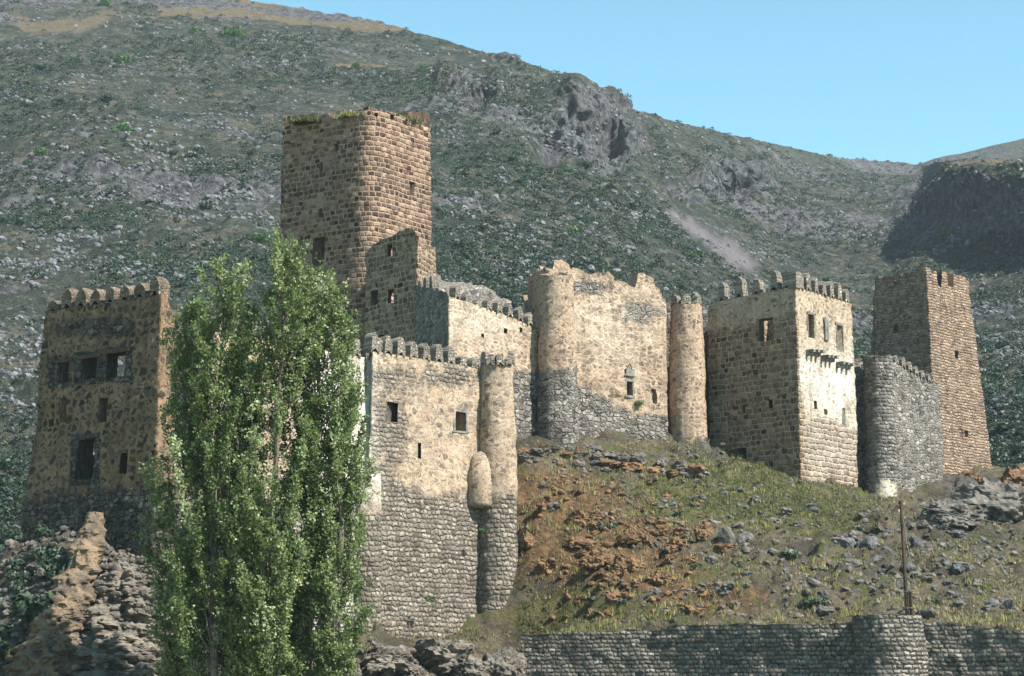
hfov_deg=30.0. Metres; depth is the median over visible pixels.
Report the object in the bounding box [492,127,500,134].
bush
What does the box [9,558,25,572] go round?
bush
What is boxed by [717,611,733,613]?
rock outcrop
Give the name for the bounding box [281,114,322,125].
grass tuft
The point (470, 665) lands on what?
rock outcrop
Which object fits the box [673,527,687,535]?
rock outcrop
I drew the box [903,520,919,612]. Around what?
guy wire
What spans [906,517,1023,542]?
overhead wire
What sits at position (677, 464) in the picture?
rock outcrop
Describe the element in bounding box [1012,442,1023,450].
bush
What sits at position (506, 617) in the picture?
castle hill
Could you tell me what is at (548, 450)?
rock outcrop
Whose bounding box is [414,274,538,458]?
wall
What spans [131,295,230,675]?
poplar tree
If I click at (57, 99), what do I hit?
bush
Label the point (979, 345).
bush
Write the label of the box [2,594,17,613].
bush
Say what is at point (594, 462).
stone
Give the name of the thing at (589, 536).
rock
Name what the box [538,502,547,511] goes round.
rock
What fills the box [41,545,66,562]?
bush
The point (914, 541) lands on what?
boulder
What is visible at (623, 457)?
rock outcrop
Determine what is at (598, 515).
rock outcrop
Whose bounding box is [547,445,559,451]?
rock outcrop
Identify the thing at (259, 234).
bush
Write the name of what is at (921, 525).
stone
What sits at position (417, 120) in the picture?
grass tuft
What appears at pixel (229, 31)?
bush
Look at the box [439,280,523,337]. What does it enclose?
ruined vault
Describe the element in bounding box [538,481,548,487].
stone
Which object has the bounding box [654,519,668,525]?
rock outcrop
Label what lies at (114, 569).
rubble
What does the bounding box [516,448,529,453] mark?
rock outcrop
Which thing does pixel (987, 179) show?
boulder
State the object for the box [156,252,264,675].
poplar tree
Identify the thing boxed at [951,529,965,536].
rock outcrop
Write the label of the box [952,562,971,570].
stone
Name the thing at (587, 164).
bush
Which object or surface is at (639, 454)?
rock outcrop
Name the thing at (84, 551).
rock rib
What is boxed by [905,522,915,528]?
rock outcrop
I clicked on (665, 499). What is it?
rock outcrop
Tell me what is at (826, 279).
bush
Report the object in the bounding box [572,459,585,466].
stone
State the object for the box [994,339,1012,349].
bush
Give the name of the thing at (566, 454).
rock outcrop
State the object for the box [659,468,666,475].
rock outcrop
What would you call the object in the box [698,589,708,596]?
rock outcrop
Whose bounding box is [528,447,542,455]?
rock outcrop
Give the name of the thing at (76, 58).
bush
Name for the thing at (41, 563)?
bush
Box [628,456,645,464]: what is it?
rock outcrop
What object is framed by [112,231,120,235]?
boulder
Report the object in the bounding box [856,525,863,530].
bush
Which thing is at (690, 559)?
rock outcrop
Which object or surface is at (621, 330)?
palace wall
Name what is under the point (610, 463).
rock outcrop
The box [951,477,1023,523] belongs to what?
rock outcrop
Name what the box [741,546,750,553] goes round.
rock outcrop
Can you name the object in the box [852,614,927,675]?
wall bastion
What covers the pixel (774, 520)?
rock outcrop
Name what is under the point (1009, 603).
boulder
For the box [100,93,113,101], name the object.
bush
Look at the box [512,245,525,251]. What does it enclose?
bush
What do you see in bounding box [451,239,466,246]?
bush
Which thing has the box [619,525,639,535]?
rock outcrop
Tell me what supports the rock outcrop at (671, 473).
on the castle hill at (506, 617)
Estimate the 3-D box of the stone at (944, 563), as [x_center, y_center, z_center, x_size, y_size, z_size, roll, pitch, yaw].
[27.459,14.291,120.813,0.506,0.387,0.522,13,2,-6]
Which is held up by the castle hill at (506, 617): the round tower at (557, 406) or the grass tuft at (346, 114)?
the round tower at (557, 406)
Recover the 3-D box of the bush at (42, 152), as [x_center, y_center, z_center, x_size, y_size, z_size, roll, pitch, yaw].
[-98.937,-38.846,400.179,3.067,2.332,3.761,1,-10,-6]
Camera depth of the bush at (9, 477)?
215.91 m
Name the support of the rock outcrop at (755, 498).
on the castle hill at (506, 617)
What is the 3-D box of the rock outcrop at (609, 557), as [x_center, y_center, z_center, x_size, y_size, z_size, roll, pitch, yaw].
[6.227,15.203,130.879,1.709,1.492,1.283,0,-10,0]
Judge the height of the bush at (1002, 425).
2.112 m
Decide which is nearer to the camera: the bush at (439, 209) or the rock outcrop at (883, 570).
the rock outcrop at (883, 570)
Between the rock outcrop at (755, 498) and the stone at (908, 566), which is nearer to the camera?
the stone at (908, 566)
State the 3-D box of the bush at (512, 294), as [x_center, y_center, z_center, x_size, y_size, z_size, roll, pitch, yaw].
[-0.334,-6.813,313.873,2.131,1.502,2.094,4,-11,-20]
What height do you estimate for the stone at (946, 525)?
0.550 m
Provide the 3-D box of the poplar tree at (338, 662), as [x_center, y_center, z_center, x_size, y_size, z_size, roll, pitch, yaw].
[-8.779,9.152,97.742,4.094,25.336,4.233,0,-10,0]
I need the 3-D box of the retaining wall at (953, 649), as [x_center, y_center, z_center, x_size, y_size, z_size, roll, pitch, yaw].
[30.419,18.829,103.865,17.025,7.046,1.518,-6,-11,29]
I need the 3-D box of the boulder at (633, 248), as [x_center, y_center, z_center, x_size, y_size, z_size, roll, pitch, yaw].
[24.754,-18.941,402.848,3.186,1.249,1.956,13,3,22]
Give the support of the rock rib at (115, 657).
on the castle hill at (506, 617)
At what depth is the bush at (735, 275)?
448.38 m
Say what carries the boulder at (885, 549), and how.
on the castle hill at (506, 617)
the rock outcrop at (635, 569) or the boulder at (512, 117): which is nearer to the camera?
the rock outcrop at (635, 569)
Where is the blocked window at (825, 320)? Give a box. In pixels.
[822,317,829,340]
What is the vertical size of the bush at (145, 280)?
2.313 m
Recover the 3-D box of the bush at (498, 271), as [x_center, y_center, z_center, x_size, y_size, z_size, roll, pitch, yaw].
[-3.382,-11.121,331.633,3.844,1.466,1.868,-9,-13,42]
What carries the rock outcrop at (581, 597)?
on the castle hill at (506, 617)
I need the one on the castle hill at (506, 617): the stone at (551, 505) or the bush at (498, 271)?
the stone at (551, 505)
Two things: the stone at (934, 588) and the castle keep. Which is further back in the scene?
the castle keep
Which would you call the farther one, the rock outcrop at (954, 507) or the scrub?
the scrub
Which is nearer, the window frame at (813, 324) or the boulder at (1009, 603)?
the boulder at (1009, 603)
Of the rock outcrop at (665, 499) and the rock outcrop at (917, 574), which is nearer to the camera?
the rock outcrop at (917, 574)
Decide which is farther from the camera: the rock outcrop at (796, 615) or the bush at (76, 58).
the bush at (76, 58)
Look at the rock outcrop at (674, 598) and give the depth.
119.72 m
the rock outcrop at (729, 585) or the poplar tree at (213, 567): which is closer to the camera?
the poplar tree at (213, 567)
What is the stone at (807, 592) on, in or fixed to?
on the castle hill at (506, 617)
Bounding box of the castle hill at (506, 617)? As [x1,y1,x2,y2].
[0,399,1023,675]
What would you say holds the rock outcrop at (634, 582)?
on the castle hill at (506, 617)
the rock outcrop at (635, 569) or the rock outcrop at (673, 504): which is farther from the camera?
the rock outcrop at (673, 504)
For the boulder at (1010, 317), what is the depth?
411.27 m
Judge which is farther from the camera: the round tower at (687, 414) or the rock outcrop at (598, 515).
the round tower at (687, 414)
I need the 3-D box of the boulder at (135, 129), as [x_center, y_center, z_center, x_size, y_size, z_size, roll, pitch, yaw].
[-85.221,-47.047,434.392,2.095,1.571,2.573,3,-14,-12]
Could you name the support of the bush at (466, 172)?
on the hills at (60, 20)
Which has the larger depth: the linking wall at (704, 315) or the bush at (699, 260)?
the bush at (699, 260)
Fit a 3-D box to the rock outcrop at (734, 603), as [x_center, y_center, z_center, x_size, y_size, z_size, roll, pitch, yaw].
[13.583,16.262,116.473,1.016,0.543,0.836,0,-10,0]
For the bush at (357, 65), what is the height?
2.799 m
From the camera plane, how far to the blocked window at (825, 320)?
161.06 m
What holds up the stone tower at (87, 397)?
on the castle hill at (506, 617)
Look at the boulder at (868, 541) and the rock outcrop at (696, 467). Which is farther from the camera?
the rock outcrop at (696, 467)
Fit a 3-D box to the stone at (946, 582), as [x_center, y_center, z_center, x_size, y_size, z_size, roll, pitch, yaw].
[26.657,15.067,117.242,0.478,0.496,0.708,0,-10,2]
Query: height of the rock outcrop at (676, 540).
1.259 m
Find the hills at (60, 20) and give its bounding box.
[0,0,1023,546]
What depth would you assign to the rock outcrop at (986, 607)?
111.79 m
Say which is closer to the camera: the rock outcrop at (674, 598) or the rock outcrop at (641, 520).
the rock outcrop at (674, 598)
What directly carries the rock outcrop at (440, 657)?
on the castle hill at (506, 617)
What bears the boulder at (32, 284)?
on the hills at (60, 20)
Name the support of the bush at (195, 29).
on the hills at (60, 20)
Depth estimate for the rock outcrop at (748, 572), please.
124.02 m
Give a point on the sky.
(913, 82)
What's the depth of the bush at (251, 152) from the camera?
420.47 m
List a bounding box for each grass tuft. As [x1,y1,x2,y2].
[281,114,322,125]
[334,108,364,118]
[404,114,434,126]
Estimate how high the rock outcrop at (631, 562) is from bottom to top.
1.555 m
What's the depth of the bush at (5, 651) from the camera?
107.12 m
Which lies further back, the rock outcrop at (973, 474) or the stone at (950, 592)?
the rock outcrop at (973, 474)
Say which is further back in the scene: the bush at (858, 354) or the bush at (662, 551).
the bush at (858, 354)
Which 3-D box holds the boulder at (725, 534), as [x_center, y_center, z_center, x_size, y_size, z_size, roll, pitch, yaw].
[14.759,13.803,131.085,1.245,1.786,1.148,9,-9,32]
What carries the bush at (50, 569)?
on the castle hill at (506, 617)
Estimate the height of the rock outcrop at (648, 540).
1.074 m
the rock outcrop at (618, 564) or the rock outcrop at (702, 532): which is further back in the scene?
the rock outcrop at (702, 532)
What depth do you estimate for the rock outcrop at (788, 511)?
138.66 m
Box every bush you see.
[0,457,13,467]
[0,474,15,483]
[0,531,21,542]
[0,619,15,632]
[0,629,11,641]
[0,635,26,668]
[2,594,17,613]
[5,570,32,581]
[8,588,55,621]
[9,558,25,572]
[13,576,34,590]
[15,217,25,224]
[28,544,65,562]
[33,147,47,155]
[34,64,46,69]
[34,523,54,537]
[35,554,51,569]
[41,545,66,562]
[44,557,68,578]
[54,97,63,102]
[71,57,81,62]
[97,58,105,63]
[99,0,110,5]
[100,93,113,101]
[109,122,132,132]
[114,55,133,62]
[139,278,150,284]
[168,150,176,155]
[185,150,200,158]
[188,26,202,33]
[199,201,212,207]
[201,77,210,84]
[219,25,245,36]
[246,148,255,154]
[251,231,272,242]
[271,153,282,157]
[351,61,361,68]
[418,64,428,70]
[424,595,434,601]
[435,206,443,211]
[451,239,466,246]
[460,250,474,259]
[462,167,471,174]
[473,281,486,285]
[475,223,488,229]
[481,270,490,277]
[490,269,501,275]
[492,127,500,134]
[505,154,517,162]
[505,291,514,298]
[512,178,522,183]
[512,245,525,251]
[562,167,574,173]
[568,226,584,232]
[576,160,592,168]
[576,215,588,221]
[578,259,598,268]
[594,523,618,530]
[606,182,616,189]
[609,261,619,266]
[614,599,627,606]
[627,200,637,209]
[629,236,644,243]
[635,400,643,406]
[658,548,668,554]
[672,511,682,516]
[682,250,696,257]
[694,249,703,256]
[694,257,702,262]
[727,272,743,279]
[730,561,741,567]
[778,548,798,560]
[798,597,831,606]
[822,276,832,281]
[854,351,864,357]
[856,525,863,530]
[925,599,941,604]
[937,227,953,237]
[977,287,989,294]
[977,343,988,348]
[981,383,997,389]
[991,372,1000,377]
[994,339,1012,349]
[995,419,1012,432]
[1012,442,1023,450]
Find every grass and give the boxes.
[351,619,528,675]
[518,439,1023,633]
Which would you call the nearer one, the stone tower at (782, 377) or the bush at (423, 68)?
the stone tower at (782, 377)
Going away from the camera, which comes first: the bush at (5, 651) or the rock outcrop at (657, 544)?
the bush at (5, 651)
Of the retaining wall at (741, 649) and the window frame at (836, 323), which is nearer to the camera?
the retaining wall at (741, 649)
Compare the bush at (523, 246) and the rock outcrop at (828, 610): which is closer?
the rock outcrop at (828, 610)
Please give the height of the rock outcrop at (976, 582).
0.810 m
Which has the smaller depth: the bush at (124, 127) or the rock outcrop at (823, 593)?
the rock outcrop at (823, 593)
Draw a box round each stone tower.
[21,276,197,559]
[707,270,857,487]
[870,267,992,473]
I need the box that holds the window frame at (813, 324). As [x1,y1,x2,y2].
[806,311,815,338]
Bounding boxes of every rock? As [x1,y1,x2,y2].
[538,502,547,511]
[585,534,595,538]
[591,530,598,535]
[598,582,606,587]
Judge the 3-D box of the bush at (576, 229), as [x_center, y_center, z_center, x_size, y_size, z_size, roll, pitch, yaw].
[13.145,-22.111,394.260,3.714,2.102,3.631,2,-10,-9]
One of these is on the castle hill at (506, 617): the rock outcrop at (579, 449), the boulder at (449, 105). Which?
the rock outcrop at (579, 449)
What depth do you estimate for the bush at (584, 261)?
362.31 m
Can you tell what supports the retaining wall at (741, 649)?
on the ground
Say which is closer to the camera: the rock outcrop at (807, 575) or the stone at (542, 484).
the rock outcrop at (807, 575)
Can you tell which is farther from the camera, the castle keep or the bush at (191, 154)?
the bush at (191, 154)
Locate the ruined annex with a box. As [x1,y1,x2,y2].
[364,228,435,395]
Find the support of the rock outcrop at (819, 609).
on the castle hill at (506, 617)
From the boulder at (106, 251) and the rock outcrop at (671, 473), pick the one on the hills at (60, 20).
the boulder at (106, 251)
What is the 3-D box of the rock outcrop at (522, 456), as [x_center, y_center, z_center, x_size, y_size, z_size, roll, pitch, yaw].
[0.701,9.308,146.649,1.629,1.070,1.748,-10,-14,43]
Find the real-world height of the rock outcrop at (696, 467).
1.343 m
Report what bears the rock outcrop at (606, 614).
on the castle hill at (506, 617)
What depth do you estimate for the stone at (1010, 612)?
111.19 m
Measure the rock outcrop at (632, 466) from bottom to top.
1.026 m
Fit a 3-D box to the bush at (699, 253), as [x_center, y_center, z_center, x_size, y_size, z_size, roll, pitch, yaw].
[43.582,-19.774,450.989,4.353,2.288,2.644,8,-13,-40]
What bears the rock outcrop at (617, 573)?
on the castle hill at (506, 617)
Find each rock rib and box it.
[2,511,107,675]
[61,566,169,675]
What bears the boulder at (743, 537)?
on the castle hill at (506, 617)
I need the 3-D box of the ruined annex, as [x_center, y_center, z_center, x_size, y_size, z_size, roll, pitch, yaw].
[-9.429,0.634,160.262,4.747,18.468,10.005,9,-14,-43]
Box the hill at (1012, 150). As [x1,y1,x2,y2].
[917,138,1023,165]
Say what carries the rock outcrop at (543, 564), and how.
on the castle hill at (506, 617)
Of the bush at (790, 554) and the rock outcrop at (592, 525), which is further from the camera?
the rock outcrop at (592, 525)
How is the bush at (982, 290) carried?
on the hills at (60, 20)
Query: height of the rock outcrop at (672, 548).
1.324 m
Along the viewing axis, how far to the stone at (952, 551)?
126.09 m
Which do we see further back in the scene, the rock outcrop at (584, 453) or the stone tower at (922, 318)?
the stone tower at (922, 318)
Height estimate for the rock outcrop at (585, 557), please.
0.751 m
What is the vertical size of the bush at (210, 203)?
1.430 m
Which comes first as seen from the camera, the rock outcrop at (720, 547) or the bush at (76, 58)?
the rock outcrop at (720, 547)
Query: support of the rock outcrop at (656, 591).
on the castle hill at (506, 617)
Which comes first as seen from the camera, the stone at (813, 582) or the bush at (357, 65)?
the stone at (813, 582)
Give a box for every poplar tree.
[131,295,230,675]
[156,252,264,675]
[213,226,328,675]
[217,297,271,674]
[258,252,369,675]
[299,275,379,675]
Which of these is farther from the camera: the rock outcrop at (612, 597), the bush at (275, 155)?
the bush at (275, 155)
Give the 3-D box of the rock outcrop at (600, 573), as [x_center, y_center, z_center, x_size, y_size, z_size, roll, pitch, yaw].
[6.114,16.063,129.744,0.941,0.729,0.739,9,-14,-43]
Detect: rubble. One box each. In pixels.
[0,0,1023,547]
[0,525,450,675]
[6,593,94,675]
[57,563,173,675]
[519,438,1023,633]
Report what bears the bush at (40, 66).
on the hills at (60, 20)
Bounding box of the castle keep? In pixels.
[277,106,431,375]
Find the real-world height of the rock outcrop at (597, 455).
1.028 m
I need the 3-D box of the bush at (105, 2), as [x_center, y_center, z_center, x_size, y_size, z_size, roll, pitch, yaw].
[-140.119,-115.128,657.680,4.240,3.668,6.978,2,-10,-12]
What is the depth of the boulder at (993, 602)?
112.26 m
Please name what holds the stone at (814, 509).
on the castle hill at (506, 617)
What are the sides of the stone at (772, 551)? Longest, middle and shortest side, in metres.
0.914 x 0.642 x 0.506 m
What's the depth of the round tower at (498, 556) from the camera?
133.28 m
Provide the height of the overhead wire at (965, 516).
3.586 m
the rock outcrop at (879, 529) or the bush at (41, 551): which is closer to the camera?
the bush at (41, 551)
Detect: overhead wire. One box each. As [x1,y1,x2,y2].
[904,503,1022,526]
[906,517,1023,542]
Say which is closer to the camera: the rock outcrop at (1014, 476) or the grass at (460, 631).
the grass at (460, 631)
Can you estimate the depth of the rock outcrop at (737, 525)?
133.99 m
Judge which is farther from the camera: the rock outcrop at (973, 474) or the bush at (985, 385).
the bush at (985, 385)
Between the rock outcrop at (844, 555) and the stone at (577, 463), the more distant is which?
the stone at (577, 463)
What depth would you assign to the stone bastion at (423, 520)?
129.98 m
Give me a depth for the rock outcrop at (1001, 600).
113.42 m
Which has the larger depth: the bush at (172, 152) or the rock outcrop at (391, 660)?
the bush at (172, 152)
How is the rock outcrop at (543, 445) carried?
on the castle hill at (506, 617)
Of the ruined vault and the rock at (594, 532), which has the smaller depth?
the rock at (594, 532)
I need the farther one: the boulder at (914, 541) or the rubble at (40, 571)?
the boulder at (914, 541)
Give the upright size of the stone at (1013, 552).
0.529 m
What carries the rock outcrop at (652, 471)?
on the castle hill at (506, 617)
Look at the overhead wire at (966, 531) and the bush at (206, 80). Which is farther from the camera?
the bush at (206, 80)
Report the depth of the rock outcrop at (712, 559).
128.11 m
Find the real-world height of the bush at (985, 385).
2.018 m
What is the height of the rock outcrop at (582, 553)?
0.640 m
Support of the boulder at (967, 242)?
on the hills at (60, 20)
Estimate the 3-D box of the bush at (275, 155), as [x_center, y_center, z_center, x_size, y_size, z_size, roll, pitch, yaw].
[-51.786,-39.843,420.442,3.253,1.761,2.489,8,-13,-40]
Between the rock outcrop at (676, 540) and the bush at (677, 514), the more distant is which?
the bush at (677, 514)
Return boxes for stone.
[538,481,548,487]
[548,502,558,508]
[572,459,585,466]
[591,460,601,465]
[698,494,706,499]
[762,560,771,565]
[769,548,777,554]
[772,539,779,544]
[802,589,811,595]
[807,506,819,512]
[807,578,825,587]
[843,558,862,567]
[872,555,883,562]
[894,579,909,588]
[900,561,916,570]
[915,607,935,618]
[916,502,925,508]
[916,520,930,528]
[918,575,927,581]
[923,532,929,537]
[931,586,938,590]
[942,523,948,529]
[942,561,949,565]
[943,579,950,585]
[946,590,954,595]
[947,549,956,555]
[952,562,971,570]
[1005,609,1016,614]
[1010,550,1017,555]
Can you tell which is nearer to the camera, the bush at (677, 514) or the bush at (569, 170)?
the bush at (677, 514)
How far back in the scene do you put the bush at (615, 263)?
374.08 m
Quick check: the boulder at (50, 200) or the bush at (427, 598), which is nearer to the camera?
the bush at (427, 598)
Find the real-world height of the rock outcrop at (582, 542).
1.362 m
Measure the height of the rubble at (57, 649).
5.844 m
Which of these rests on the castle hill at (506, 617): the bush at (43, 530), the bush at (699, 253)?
the bush at (43, 530)
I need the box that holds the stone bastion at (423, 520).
[352,332,491,640]
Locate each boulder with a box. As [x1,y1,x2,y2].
[28,176,37,180]
[29,282,41,289]
[45,198,55,203]
[103,249,110,253]
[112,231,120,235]
[114,225,122,229]
[133,127,141,131]
[175,144,183,148]
[184,181,191,188]
[205,194,217,198]
[445,102,452,108]
[463,197,473,202]
[510,115,515,121]
[585,264,594,272]
[609,189,617,194]
[625,245,636,250]
[717,526,734,543]
[735,531,754,543]
[831,537,855,548]
[859,536,877,549]
[880,546,895,557]
[905,536,923,548]
[965,239,970,246]
[983,598,999,606]
[984,176,990,182]
[1003,598,1013,608]
[1006,315,1014,320]
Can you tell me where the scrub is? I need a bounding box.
[0,0,1023,549]
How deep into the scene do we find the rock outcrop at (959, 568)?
119.62 m
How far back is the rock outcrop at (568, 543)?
132.73 m
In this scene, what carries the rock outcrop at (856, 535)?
on the castle hill at (506, 617)
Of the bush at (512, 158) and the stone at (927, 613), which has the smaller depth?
the stone at (927, 613)
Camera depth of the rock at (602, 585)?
128.39 m
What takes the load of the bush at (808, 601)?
on the castle hill at (506, 617)
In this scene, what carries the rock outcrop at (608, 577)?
on the castle hill at (506, 617)
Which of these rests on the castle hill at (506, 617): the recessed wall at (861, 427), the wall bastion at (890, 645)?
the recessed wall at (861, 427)
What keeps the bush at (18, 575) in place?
on the castle hill at (506, 617)
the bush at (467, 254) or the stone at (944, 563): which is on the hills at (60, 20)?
the bush at (467, 254)
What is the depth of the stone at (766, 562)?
126.55 m
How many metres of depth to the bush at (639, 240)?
414.07 m
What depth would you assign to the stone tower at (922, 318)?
178.09 m
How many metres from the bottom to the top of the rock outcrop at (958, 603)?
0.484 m
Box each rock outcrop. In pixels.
[359,645,420,675]
[410,638,474,673]
[449,654,492,675]
[481,647,526,675]
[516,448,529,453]
[517,451,532,462]
[520,532,535,549]
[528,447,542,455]
[535,558,558,573]
[537,443,547,448]
[542,447,551,454]
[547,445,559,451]
[560,451,573,458]
[563,536,578,548]
[564,445,574,453]
[566,509,590,525]
[571,535,597,549]
[574,446,585,453]
[574,451,588,456]
[574,594,584,601]
[576,549,589,556]
[580,443,603,452]
[581,555,591,561]
[581,555,604,569]
[587,521,598,529]
[589,510,604,520]
[591,451,601,460]
[591,549,614,566]
[594,569,605,578]
[597,609,611,619]
[600,460,620,467]
[601,451,619,458]
[603,572,619,584]
[605,589,626,605]
[609,567,629,577]
[613,550,624,557]
[613,556,625,566]
[613,559,627,570]
[616,453,629,461]
[618,534,641,544]
[619,462,644,472]
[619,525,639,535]
[625,557,645,571]
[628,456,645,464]
[630,452,646,457]
[630,566,639,572]
[630,578,641,589]
[639,516,656,525]
[639,534,655,545]
[644,466,660,476]
[649,539,660,547]
[649,587,662,595]
[650,571,671,587]
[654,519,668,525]
[655,457,668,466]
[655,524,668,535]
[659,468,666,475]
[660,497,668,502]
[662,541,682,553]
[664,554,673,562]
[665,469,678,477]
[665,596,680,602]
[667,536,683,548]
[669,502,676,508]
[670,458,689,470]
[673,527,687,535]
[678,472,693,477]
[683,604,706,616]
[684,556,697,563]
[686,463,708,474]
[692,470,712,477]
[692,524,714,540]
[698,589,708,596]
[706,555,716,563]
[713,542,734,552]
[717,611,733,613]
[719,589,730,595]
[722,580,734,589]
[726,600,742,607]
[731,521,743,528]
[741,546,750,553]
[741,570,752,574]
[749,495,760,503]
[769,517,782,523]
[780,507,792,516]
[789,520,806,526]
[793,613,803,617]
[801,573,811,577]
[815,589,828,596]
[817,607,824,614]
[821,606,834,615]
[839,553,850,558]
[847,530,861,541]
[872,527,883,531]
[878,568,887,572]
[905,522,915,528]
[910,571,921,577]
[916,498,984,530]
[950,563,964,573]
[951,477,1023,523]
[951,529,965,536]
[952,600,965,606]
[958,470,980,484]
[972,578,982,586]
[982,604,991,610]
[998,598,1008,603]
[999,466,1023,485]
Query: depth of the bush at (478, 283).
319.97 m
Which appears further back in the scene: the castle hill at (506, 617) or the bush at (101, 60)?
the bush at (101, 60)
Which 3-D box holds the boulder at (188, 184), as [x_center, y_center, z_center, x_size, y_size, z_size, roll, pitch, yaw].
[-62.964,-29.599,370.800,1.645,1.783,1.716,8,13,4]
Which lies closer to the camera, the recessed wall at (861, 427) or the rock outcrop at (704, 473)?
the rock outcrop at (704, 473)
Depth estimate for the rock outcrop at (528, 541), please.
133.27 m
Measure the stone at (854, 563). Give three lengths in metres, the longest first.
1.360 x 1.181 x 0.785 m
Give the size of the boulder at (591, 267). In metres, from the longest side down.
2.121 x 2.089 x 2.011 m
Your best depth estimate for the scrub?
434.85 m
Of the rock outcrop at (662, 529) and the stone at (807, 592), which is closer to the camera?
the stone at (807, 592)
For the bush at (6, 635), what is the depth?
109.37 m
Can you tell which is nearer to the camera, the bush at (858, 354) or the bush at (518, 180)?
the bush at (858, 354)
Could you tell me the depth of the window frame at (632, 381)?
157.23 m
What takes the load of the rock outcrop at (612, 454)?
on the castle hill at (506, 617)
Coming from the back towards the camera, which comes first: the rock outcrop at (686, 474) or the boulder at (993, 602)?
the rock outcrop at (686, 474)
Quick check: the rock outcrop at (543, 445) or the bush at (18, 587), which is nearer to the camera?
the bush at (18, 587)
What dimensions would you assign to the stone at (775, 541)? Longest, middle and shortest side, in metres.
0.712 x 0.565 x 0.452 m
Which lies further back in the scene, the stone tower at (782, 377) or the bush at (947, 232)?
the bush at (947, 232)
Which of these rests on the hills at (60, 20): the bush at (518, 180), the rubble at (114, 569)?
the bush at (518, 180)
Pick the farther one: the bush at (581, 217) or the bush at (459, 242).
the bush at (581, 217)
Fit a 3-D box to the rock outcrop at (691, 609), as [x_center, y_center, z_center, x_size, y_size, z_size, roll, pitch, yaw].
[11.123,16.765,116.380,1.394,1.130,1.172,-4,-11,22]
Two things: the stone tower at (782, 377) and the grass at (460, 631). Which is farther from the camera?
the stone tower at (782, 377)
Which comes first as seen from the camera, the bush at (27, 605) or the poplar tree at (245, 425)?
the poplar tree at (245, 425)
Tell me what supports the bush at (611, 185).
on the hills at (60, 20)
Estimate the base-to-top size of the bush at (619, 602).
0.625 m
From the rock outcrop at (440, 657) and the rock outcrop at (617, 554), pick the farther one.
the rock outcrop at (617, 554)
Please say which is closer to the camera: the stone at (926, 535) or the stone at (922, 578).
the stone at (922, 578)
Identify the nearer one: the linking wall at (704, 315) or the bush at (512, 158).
the linking wall at (704, 315)
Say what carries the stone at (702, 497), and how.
on the castle hill at (506, 617)
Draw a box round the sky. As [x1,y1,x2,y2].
[250,0,1023,164]
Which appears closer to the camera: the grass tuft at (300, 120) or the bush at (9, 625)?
the bush at (9, 625)
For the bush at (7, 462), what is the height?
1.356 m
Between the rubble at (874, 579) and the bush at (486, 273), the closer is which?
the rubble at (874, 579)
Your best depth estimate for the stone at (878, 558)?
123.67 m
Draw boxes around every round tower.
[478,351,518,611]
[536,272,578,446]
[668,292,707,444]
[862,355,897,497]
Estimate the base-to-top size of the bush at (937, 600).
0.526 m
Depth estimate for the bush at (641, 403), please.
157.06 m
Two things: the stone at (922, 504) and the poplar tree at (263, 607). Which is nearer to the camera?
the poplar tree at (263, 607)
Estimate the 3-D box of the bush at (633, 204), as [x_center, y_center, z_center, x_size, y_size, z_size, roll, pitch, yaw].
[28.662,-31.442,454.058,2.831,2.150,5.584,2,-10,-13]
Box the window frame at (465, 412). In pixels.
[452,407,468,432]
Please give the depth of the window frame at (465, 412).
133.72 m
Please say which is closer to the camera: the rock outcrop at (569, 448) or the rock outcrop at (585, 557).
the rock outcrop at (585, 557)
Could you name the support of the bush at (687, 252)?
on the hills at (60, 20)
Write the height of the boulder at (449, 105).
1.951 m
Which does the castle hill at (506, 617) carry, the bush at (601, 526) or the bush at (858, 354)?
the bush at (601, 526)
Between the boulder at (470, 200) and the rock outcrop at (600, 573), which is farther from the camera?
the boulder at (470, 200)
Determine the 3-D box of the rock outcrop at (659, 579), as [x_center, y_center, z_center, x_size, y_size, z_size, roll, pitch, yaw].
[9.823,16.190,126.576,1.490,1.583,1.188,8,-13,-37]
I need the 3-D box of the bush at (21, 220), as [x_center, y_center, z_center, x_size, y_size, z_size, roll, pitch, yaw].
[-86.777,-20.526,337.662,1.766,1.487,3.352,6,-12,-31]
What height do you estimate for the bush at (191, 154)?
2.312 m
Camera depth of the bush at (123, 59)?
539.15 m
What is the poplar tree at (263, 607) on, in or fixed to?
on the ground
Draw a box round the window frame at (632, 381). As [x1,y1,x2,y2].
[625,379,634,397]
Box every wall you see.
[198,315,365,632]
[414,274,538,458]
[521,621,854,675]
[523,260,668,442]
[666,302,709,438]
[854,357,866,485]
[886,355,943,492]
[922,621,1023,675]
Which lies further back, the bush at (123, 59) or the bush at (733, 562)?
the bush at (123, 59)
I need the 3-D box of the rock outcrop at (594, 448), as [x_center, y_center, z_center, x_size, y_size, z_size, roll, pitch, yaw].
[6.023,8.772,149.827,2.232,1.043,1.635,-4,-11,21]
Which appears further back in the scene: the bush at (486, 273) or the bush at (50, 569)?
the bush at (486, 273)
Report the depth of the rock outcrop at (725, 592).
118.36 m
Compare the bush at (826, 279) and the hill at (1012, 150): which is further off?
the hill at (1012, 150)
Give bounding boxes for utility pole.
[898,501,914,614]
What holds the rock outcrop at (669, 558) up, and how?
on the castle hill at (506, 617)
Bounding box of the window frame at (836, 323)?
[835,322,843,351]
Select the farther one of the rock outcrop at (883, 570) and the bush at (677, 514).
the bush at (677, 514)

